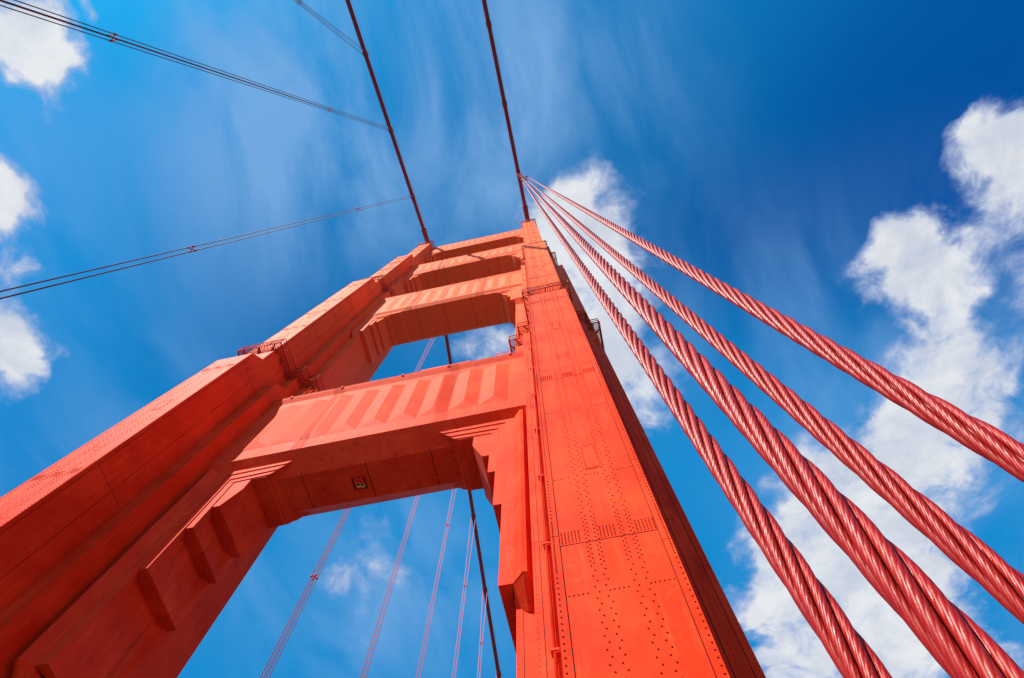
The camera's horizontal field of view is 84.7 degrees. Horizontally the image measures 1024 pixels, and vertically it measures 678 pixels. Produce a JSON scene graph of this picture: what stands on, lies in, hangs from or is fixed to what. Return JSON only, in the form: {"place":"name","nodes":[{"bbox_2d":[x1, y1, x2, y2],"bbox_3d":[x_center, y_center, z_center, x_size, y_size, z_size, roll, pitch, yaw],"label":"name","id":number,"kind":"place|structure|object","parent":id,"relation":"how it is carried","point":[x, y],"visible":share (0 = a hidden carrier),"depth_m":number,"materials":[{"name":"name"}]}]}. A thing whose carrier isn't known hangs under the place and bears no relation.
{"place":"outdoors","nodes":[
{"label":"outdoors","id":0,"kind":"place"},
{"bbox_2d":[0,218,765,677],"bbox_3d":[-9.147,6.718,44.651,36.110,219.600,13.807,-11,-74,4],"label":"bridge tower","id":1,"kind":"structure","parent":0,"point":[134,544],"depth_m":31.74,"materials":[{"name":"metal"}]},
{"bbox_2d":[345,0,502,677],"bbox_3d":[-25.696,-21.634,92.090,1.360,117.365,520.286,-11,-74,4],"label":"cable","id":2,"kind":"object","parent":1,"relation":"on","point":[390,131],"visible":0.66,"depth_m":133.31,"materials":[{"name":"paint"}]},
{"bbox_2d":[0,0,392,130],"bbox_3d":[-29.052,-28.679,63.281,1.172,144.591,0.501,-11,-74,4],"label":"suspender rope set","id":3,"kind":"object","parent":2,"relation":"hanging from","point":[109,36],"visible":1,"depth_m":44.26,"materials":[{"name":"metal"}]},
{"bbox_2d":[0,195,414,298],"bbox_3d":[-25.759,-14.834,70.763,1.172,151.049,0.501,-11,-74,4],"label":"suspender rope set","id":4,"kind":"object","parent":2,"relation":"hanging from","point":[195,250],"visible":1,"depth_m":39.97,"materials":[{"name":"metal"}]},
{"bbox_2d":[293,0,367,54],"bbox_3d":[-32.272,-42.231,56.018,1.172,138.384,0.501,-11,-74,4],"label":"suspender rope set","id":5,"kind":"object","parent":2,"relation":"hanging from","point":[299,2],"visible":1,"depth_m":96.11,"materials":[{"name":"metal"}]},
{"bbox_2d":[260,337,435,677],"bbox_3d":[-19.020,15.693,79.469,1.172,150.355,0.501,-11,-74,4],"label":"suspender rope set","id":6,"kind":"object","parent":2,"relation":"hanging from","point":[311,576],"visible":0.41,"depth_m":52.71,"materials":[{"name":"paint"}]},
{"bbox_2d":[360,496,419,677],"bbox_3d":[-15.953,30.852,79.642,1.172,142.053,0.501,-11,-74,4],"label":"suspender rope set","id":7,"kind":"object","parent":2,"relation":"hanging from","point":[387,593],"depth_m":71.81,"materials":[{"name":"paint"}]},
{"bbox_2d":[416,488,456,677],"bbox_3d":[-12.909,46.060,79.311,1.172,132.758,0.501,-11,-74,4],"label":"suspender rope set","id":8,"kind":"object","parent":2,"relation":"hanging from","point":[434,588],"visible":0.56,"depth_m":92.59,"materials":[{"name":"paint"}]},
{"bbox_2d":[452,516,475,677],"bbox_3d":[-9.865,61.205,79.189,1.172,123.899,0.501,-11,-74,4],"label":"suspender rope set","id":9,"kind":"object","parent":2,"relation":"hanging from","point":[462,600],"visible":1,"depth_m":110.42,"materials":[{"name":"paint"}]},
{"bbox_2d":[477,590,486,677],"bbox_3d":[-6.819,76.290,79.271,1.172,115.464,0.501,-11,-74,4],"label":"suspender rope set","id":10,"kind":"object","parent":2,"relation":"hanging from","point":[482,636],"visible":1,"depth_m":120.36,"materials":[{"name":"paint"}]},
{"bbox_2d":[481,0,529,221],"bbox_3d":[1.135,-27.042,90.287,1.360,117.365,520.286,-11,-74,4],"label":"cable","id":11,"kind":"object","parent":1,"relation":"on","point":[501,92],"visible":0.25,"depth_m":129.86,"materials":[{"name":"paint"}]},
{"bbox_2d":[519,177,891,677],"bbox_3d":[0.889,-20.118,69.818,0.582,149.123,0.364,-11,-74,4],"label":"suspender rope","id":12,"kind":"object","parent":11,"relation":"hanging from","point":[851,652],"visible":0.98,"depth_m":1.29,"materials":[{"name":"paint"}]},
{"bbox_2d":[516,172,1023,677],"bbox_3d":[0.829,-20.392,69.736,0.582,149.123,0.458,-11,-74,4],"label":"suspender rope","id":13,"kind":"object","parent":11,"relation":"hanging from","point":[954,640],"visible":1,"depth_m":0.90,"materials":[{"name":"paint"}]},
{"bbox_2d":[521,173,1023,482],"bbox_3d":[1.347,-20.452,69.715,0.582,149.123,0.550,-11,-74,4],"label":"suspender rope","id":14,"kind":"object","parent":11,"relation":"hanging from","point":[998,447],"visible":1,"depth_m":1.56,"materials":[{"name":"paint"}]},
{"bbox_2d":[525,178,1023,623],"bbox_3d":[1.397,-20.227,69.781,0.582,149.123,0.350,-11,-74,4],"label":"suspender rope","id":15,"kind":"object","parent":11,"relation":"hanging from","point":[993,573],"visible":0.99,"depth_m":1.38,"materials":[{"name":"paint"}]},
{"bbox_2d":[0,0,1023,677],"label":"sky","id":16,"kind":"structure","parent":0,"point":[853,169],"materials":[{"name":"blue"}]}
]}

